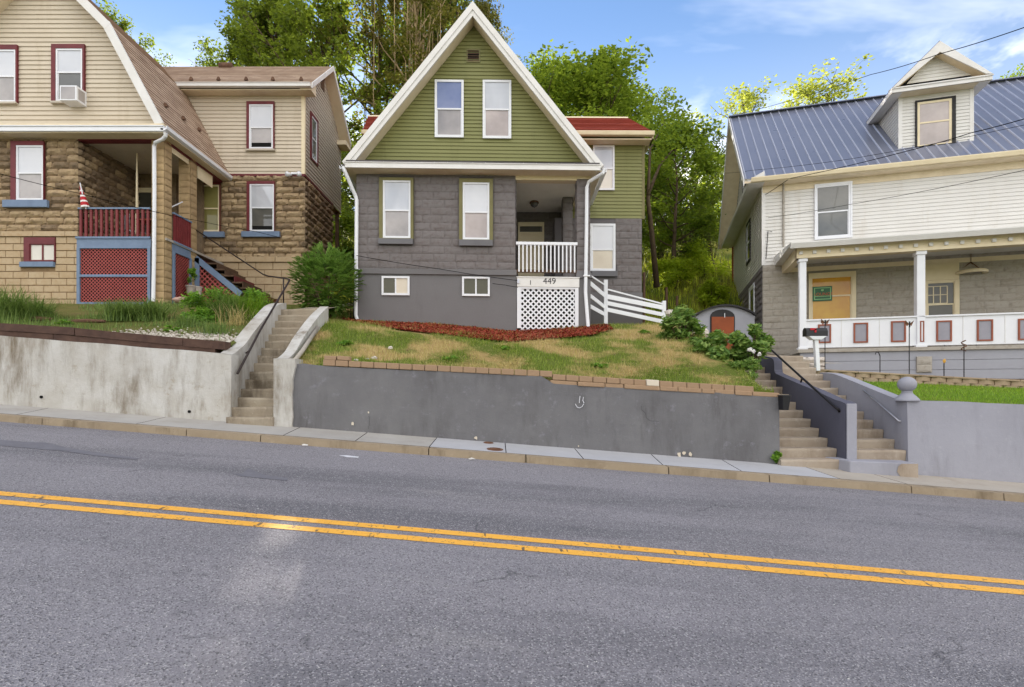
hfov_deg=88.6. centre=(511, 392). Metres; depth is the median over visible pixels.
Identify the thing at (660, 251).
tree
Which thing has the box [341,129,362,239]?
tree
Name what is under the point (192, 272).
plant
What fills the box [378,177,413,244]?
window
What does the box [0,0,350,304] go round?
house
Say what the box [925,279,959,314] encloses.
window
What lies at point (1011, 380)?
coping
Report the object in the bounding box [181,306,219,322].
weed
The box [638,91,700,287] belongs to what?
tree
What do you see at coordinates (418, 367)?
edging block
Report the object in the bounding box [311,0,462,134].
tree
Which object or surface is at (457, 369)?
edging block
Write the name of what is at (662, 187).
tree
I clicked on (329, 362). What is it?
edging block
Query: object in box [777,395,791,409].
planter
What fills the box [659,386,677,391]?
edging block
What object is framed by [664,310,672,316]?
rock
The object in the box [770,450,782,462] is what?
weed
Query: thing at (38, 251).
window
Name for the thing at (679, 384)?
edging block
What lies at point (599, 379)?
edging block
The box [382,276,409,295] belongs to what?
window
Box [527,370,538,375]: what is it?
edging block
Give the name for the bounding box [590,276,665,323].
rail fence
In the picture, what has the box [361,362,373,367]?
edging block
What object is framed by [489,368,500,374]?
edging block
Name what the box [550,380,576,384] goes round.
edging block
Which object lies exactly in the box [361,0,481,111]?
tree
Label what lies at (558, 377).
edging block
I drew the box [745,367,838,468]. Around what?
staircase
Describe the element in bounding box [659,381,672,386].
edging block
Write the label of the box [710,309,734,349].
door
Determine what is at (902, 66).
power line
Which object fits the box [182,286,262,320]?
grass clump
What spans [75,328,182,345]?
landscape timber
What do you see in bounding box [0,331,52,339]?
landscape timber
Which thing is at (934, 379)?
wall block
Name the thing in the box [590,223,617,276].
window
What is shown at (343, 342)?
weed
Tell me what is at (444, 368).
edging block
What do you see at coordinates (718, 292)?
bush
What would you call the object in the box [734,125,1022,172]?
power line
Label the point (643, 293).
stake
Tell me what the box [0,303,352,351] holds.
yard
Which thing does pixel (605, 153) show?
window
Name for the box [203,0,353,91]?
tree
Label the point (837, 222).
window
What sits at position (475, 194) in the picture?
window
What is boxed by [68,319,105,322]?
log
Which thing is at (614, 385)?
edging block
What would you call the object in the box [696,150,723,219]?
tree
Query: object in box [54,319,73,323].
weed
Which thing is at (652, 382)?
edging block
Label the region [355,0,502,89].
tree
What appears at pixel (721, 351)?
shrub
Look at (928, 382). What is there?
wall block
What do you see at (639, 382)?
edging block
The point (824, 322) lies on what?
garden stake
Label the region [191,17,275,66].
tree
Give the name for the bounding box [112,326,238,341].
gravel
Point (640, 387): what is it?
edging block
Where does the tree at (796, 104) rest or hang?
on the hillside
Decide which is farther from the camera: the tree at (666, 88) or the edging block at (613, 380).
the tree at (666, 88)
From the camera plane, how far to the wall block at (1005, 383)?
11.45 m
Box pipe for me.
[294,326,318,358]
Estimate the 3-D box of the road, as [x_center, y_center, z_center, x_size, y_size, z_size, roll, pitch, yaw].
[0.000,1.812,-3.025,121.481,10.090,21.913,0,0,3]
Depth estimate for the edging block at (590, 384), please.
8.94 m
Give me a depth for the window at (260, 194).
17.74 m
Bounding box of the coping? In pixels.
[820,369,1023,381]
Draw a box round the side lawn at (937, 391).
[864,381,1023,403]
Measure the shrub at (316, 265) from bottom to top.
2.222 m
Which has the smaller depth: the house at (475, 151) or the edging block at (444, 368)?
the edging block at (444, 368)
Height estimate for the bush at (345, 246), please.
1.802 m
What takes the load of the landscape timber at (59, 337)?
on the yard at (75, 311)
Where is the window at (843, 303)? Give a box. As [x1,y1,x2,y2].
[808,271,855,318]
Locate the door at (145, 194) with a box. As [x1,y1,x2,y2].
[138,188,151,233]
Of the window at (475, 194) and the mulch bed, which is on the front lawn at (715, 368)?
the mulch bed
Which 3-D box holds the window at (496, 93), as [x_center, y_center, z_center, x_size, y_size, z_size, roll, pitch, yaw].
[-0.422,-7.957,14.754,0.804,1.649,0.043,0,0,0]
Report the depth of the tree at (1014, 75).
35.29 m
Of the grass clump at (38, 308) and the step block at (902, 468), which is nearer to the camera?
the step block at (902, 468)
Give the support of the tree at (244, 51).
on the hillside
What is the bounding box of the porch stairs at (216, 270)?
[194,256,278,303]
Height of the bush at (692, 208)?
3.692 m
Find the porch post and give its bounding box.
[135,153,137,233]
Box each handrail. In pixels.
[196,230,289,373]
[759,340,839,411]
[863,390,900,421]
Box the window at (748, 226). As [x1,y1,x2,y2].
[746,218,750,265]
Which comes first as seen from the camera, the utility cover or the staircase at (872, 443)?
the utility cover
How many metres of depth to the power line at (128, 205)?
13.98 m
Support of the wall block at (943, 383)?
on the side lawn at (937, 391)
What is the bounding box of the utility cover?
[487,447,502,450]
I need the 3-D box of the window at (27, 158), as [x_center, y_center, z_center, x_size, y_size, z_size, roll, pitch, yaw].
[-13.633,-6.119,14.730,1.252,1.860,0.110,0,0,0]
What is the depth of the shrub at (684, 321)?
12.48 m
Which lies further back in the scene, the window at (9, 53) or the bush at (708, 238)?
the bush at (708, 238)
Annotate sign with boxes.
[813,286,832,300]
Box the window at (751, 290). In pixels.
[749,283,754,338]
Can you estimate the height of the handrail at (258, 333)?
4.741 m
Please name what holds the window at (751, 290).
in the house at (886, 268)
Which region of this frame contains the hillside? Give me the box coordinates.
[321,215,752,341]
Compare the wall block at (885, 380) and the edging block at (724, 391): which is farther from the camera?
the wall block at (885, 380)
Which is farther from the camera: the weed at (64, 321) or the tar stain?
the weed at (64, 321)
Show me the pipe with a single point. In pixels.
(305, 345)
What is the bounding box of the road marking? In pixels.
[0,491,1023,594]
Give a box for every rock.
[172,297,185,303]
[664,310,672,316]
[700,328,708,336]
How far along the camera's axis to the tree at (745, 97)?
36.67 m
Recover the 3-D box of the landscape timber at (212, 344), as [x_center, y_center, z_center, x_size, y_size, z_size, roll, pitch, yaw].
[-5.638,-0.890,9.710,0.809,0.219,0.205,0,0,3]
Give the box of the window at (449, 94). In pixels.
[435,79,463,137]
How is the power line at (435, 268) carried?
attached to the house at (475, 151)
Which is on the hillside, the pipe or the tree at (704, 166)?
the tree at (704, 166)
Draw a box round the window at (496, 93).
[483,80,510,138]
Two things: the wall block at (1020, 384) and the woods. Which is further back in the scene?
the woods
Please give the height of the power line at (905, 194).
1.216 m
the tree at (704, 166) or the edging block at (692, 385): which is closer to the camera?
the edging block at (692, 385)
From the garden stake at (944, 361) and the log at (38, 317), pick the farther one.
the garden stake at (944, 361)
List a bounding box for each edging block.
[323,360,335,365]
[324,356,336,359]
[336,360,348,366]
[337,356,351,360]
[349,361,361,367]
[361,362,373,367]
[374,362,386,368]
[387,363,400,369]
[399,363,411,369]
[412,364,424,370]
[425,365,437,370]
[438,365,450,371]
[451,366,463,372]
[463,367,475,372]
[476,367,488,373]
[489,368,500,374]
[502,369,513,374]
[514,369,526,375]
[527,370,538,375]
[539,370,551,376]
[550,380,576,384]
[552,374,565,380]
[565,375,578,381]
[577,382,604,386]
[578,376,592,381]
[593,377,605,382]
[605,383,622,387]
[606,377,619,383]
[620,378,633,384]
[623,384,659,390]
[634,379,645,384]
[646,379,658,385]
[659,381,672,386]
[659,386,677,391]
[673,382,685,387]
[678,387,701,392]
[686,382,698,387]
[699,383,711,388]
[702,389,714,393]
[711,384,723,389]
[714,389,733,393]
[724,385,733,390]
[734,385,753,391]
[734,391,751,395]
[752,392,778,396]
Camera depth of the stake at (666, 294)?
19.96 m
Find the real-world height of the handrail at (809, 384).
1.572 m
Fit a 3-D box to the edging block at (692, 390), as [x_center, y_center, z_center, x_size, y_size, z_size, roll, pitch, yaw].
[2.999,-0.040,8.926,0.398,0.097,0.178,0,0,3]
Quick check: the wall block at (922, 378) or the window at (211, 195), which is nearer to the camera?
the wall block at (922, 378)
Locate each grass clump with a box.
[0,281,66,320]
[7,295,81,319]
[79,296,170,320]
[103,295,184,321]
[173,310,197,327]
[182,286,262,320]
[189,319,239,334]
[213,303,255,325]
[220,288,292,319]
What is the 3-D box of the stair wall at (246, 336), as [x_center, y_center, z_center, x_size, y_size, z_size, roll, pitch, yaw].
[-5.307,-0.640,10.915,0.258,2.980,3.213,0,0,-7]
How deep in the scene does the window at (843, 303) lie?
16.96 m
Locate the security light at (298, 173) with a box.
[285,171,301,176]
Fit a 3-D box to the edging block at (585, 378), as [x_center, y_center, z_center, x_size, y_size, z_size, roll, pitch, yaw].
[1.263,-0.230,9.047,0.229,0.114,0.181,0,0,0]
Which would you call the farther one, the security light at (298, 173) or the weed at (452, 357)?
the security light at (298, 173)
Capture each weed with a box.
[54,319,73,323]
[163,325,181,330]
[178,287,240,315]
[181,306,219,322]
[229,286,268,318]
[336,340,353,344]
[440,355,458,360]
[499,345,510,349]
[590,362,608,367]
[638,329,649,333]
[726,356,762,379]
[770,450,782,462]
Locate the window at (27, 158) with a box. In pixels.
[2,141,48,207]
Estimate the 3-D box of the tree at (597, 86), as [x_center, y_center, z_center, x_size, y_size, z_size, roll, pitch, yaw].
[3.977,-12.690,28.738,11.056,10.912,11.604,0,0,-29]
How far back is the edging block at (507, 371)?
9.02 m
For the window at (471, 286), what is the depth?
14.76 m
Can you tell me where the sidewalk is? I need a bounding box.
[0,404,1023,492]
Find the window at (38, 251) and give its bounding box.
[19,237,55,266]
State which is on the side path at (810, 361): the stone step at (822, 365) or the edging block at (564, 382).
the stone step at (822, 365)
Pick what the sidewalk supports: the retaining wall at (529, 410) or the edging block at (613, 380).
the retaining wall at (529, 410)
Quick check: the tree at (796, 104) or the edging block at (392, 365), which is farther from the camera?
the tree at (796, 104)
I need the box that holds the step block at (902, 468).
[825,457,917,477]
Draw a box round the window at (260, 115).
[245,101,274,150]
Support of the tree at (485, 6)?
on the hillside
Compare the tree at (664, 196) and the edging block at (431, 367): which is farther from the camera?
the tree at (664, 196)
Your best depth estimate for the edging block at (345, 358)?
9.20 m
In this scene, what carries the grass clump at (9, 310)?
on the yard at (75, 311)
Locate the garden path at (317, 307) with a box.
[299,303,352,308]
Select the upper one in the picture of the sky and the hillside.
the sky
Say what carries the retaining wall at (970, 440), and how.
on the sidewalk
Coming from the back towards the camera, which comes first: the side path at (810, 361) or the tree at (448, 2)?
the tree at (448, 2)
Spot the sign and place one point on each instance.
(823, 293)
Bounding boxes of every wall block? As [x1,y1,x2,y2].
[841,372,854,376]
[855,373,869,377]
[863,378,877,381]
[870,374,884,378]
[878,379,892,381]
[885,375,899,379]
[915,376,930,380]
[923,381,938,383]
[930,377,945,381]
[939,382,954,384]
[946,378,961,382]
[955,383,969,385]
[962,379,977,383]
[978,380,993,384]
[994,381,1010,385]
[1010,382,1023,386]
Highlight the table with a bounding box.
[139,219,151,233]
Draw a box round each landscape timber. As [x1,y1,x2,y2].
[0,323,74,335]
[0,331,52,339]
[53,334,220,352]
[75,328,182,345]
[183,338,230,349]
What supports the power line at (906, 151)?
attached to the house at (886, 268)
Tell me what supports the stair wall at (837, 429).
on the sidewalk
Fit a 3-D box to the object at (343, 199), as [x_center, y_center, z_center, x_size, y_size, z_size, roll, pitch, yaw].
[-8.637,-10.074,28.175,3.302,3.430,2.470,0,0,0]
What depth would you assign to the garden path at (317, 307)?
13.71 m
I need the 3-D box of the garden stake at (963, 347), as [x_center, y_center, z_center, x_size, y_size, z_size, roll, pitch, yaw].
[10.417,-0.742,12.101,0.120,0.931,0.121,0,0,0]
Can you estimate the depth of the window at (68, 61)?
14.75 m
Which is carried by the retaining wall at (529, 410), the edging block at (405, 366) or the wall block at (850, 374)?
the edging block at (405, 366)
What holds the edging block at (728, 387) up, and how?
on the edging block at (724, 391)
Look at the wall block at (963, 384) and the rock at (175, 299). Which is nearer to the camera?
the wall block at (963, 384)
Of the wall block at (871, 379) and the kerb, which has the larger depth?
the wall block at (871, 379)
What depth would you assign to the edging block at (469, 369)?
9.06 m
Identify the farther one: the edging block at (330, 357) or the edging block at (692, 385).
the edging block at (330, 357)
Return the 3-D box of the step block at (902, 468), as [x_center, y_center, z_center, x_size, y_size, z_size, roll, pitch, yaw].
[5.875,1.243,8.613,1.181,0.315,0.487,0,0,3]
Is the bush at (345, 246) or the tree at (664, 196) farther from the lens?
the tree at (664, 196)
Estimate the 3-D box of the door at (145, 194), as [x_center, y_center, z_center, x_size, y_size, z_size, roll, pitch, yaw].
[-11.909,-5.758,17.170,0.950,1.851,0.060,0,0,0]
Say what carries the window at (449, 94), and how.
in the house at (475, 151)
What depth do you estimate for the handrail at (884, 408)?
9.21 m
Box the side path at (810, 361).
[765,353,826,362]
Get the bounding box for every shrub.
[286,241,365,318]
[655,304,707,338]
[688,336,711,345]
[691,329,756,362]
[738,323,775,371]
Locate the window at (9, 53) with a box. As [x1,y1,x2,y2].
[0,44,18,104]
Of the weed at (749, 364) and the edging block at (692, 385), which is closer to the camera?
the edging block at (692, 385)
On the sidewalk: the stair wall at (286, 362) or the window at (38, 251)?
the stair wall at (286, 362)
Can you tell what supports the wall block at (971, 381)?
on the wall block
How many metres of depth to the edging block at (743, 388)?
8.81 m
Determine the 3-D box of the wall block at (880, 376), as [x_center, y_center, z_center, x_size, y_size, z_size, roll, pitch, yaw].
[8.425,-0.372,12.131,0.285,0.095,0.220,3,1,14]
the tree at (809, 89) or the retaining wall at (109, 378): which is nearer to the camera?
the retaining wall at (109, 378)
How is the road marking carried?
on the road
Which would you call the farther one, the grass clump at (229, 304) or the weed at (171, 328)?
the grass clump at (229, 304)
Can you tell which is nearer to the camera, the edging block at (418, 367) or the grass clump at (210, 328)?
the edging block at (418, 367)
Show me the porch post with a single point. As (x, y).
(136, 187)
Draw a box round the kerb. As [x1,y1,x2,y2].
[0,413,1023,501]
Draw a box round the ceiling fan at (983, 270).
[955,262,988,274]
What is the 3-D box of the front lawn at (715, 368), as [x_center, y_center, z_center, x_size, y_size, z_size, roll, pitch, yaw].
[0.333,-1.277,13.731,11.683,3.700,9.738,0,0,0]
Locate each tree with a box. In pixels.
[96,0,176,66]
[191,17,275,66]
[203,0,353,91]
[214,0,342,183]
[224,0,428,220]
[302,0,444,148]
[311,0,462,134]
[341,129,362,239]
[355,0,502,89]
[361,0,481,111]
[372,89,399,114]
[458,0,520,60]
[520,49,586,114]
[530,36,679,228]
[611,83,678,173]
[635,118,674,158]
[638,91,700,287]
[642,112,725,260]
[642,167,693,242]
[650,130,726,243]
[688,74,780,175]
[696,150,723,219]
[769,80,837,108]
[776,53,874,106]
[1000,63,1023,78]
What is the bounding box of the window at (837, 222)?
[814,181,852,239]
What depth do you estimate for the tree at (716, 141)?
29.37 m
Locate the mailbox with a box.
[802,328,827,370]
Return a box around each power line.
[1,174,280,237]
[356,255,516,280]
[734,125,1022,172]
[735,27,1023,114]
[765,119,1023,194]
[769,170,1023,217]
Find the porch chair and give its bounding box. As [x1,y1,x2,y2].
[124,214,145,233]
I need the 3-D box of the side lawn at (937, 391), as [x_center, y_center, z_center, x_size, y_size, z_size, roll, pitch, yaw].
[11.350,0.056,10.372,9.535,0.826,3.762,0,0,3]
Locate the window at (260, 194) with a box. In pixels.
[241,181,279,236]
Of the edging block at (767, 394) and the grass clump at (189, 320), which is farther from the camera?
the grass clump at (189, 320)
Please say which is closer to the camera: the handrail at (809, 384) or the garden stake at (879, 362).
the handrail at (809, 384)
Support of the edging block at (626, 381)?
on the edging block at (640, 387)
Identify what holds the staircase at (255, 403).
on the sidewalk
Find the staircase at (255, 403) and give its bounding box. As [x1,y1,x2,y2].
[226,309,316,425]
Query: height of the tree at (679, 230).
3.890 m
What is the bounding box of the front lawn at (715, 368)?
[300,308,773,392]
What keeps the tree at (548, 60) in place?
on the hillside
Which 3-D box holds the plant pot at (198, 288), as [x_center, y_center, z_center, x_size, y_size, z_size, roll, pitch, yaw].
[-9.181,-2.980,15.400,0.193,0.240,0.193,0,0,0]
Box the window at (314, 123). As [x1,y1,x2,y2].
[310,111,318,166]
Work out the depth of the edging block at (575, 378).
8.98 m
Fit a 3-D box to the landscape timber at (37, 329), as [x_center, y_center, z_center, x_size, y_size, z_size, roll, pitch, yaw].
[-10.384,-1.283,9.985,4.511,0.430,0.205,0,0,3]
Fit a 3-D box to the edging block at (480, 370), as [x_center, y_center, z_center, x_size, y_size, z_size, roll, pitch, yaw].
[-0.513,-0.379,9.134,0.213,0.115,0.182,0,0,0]
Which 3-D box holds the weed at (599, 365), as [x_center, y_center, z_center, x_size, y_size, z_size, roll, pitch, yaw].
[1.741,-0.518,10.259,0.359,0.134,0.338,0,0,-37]
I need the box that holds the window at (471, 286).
[462,276,489,295]
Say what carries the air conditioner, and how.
attached to the house at (228, 144)
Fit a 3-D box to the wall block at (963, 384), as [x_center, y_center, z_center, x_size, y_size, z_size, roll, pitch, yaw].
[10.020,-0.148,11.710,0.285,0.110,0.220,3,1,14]
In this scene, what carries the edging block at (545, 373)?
on the retaining wall at (529, 410)
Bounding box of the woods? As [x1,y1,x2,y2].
[339,133,721,232]
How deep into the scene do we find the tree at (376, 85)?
31.96 m
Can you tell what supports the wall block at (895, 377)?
on the wall block
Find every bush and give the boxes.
[332,204,354,247]
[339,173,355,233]
[339,237,354,275]
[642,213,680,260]
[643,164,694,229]
[646,256,698,290]
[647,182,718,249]
[677,194,718,240]
[681,237,731,276]
[687,199,729,263]
[697,276,732,306]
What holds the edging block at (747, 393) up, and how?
on the retaining wall at (529, 410)
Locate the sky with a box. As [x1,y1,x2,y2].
[91,0,1023,214]
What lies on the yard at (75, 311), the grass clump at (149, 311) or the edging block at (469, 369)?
the grass clump at (149, 311)
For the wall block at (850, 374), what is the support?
on the wall block
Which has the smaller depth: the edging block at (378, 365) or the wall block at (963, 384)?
the edging block at (378, 365)
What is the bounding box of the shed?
[688,304,755,349]
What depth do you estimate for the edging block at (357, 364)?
9.19 m
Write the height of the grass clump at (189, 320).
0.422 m
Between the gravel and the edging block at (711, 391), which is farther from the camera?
the gravel
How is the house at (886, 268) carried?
on the hillside
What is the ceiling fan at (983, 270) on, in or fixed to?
hanging from the house at (886, 268)
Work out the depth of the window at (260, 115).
17.76 m
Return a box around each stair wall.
[217,303,285,396]
[273,307,327,426]
[760,356,856,458]
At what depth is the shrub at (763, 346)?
10.74 m
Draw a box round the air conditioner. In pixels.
[60,85,86,106]
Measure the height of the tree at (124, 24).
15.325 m
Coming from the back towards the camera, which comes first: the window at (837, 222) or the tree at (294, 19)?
the tree at (294, 19)
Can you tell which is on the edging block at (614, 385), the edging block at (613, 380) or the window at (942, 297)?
the edging block at (613, 380)
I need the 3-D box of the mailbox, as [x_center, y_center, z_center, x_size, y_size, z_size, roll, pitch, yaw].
[7.044,-1.002,12.195,0.494,0.995,0.189,0,0,0]
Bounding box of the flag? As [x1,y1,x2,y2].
[80,183,89,208]
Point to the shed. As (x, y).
(728, 318)
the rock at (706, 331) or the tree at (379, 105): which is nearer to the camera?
the rock at (706, 331)
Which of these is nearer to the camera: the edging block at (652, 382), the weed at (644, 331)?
the edging block at (652, 382)
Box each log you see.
[19,316,53,320]
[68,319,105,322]
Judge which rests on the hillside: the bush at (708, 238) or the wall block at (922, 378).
the bush at (708, 238)
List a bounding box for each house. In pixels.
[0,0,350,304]
[339,1,654,330]
[718,41,1023,378]
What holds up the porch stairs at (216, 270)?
on the yard at (75, 311)
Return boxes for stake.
[643,272,644,323]
[665,287,667,310]
[821,319,828,325]
[875,352,880,372]
[905,321,913,373]
[942,359,945,375]
[961,340,966,376]
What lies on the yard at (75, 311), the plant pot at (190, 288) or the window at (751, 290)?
the plant pot at (190, 288)
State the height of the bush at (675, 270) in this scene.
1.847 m
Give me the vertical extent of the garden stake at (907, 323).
1.354 m
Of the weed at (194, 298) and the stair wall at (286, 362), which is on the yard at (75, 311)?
the weed at (194, 298)
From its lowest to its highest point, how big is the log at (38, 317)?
0.139 m
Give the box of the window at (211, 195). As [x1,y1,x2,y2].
[203,182,224,237]
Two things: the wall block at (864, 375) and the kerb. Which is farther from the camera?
the wall block at (864, 375)
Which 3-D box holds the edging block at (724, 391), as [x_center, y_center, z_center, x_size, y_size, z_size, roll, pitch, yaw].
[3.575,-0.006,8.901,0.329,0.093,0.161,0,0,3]
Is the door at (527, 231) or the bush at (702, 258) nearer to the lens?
the door at (527, 231)
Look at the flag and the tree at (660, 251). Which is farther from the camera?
the tree at (660, 251)
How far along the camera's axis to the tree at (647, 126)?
35.10 m
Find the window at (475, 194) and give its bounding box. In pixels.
[459,178,492,246]
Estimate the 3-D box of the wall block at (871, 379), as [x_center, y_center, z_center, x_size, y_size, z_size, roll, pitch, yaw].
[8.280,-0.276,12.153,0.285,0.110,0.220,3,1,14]
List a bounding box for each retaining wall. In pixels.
[0,336,238,421]
[293,364,779,463]
[820,373,1023,482]
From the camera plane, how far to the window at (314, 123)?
18.64 m
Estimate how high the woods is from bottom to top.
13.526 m
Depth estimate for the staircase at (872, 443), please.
9.24 m
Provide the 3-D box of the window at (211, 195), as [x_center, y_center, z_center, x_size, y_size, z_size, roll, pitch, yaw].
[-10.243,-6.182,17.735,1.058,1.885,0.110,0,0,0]
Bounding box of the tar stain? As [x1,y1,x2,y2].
[0,440,287,480]
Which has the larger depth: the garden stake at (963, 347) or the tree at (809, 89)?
the tree at (809, 89)
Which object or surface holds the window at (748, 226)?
in the house at (886, 268)
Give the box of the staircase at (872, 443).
[769,356,905,460]
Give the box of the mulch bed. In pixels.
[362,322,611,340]
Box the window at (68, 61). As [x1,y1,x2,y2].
[50,44,85,103]
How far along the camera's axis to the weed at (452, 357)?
10.02 m
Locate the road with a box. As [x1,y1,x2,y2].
[0,422,1023,686]
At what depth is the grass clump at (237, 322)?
11.56 m
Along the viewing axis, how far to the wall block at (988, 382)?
11.52 m
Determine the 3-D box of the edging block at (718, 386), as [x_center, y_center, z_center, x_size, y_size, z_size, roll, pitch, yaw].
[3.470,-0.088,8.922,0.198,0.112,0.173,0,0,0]
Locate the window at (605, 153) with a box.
[593,145,614,189]
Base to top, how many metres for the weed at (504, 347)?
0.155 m
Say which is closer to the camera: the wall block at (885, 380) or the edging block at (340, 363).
the edging block at (340, 363)
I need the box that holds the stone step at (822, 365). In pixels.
[803,357,824,368]
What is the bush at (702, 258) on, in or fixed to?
on the hillside
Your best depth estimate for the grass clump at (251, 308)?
12.55 m
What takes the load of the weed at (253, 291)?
on the yard at (75, 311)
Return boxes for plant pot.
[185,285,195,295]
[195,286,202,294]
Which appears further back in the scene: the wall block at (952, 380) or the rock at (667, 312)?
the rock at (667, 312)
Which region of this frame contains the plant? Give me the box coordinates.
[187,267,198,282]
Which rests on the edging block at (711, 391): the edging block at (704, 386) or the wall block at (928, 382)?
the edging block at (704, 386)
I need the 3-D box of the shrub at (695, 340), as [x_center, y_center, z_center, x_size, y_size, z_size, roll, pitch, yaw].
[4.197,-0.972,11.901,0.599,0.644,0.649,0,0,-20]
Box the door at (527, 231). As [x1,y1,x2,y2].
[518,222,543,276]
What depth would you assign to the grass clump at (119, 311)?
12.01 m
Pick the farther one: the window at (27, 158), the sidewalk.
the window at (27, 158)
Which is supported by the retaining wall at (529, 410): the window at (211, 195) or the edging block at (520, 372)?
the edging block at (520, 372)

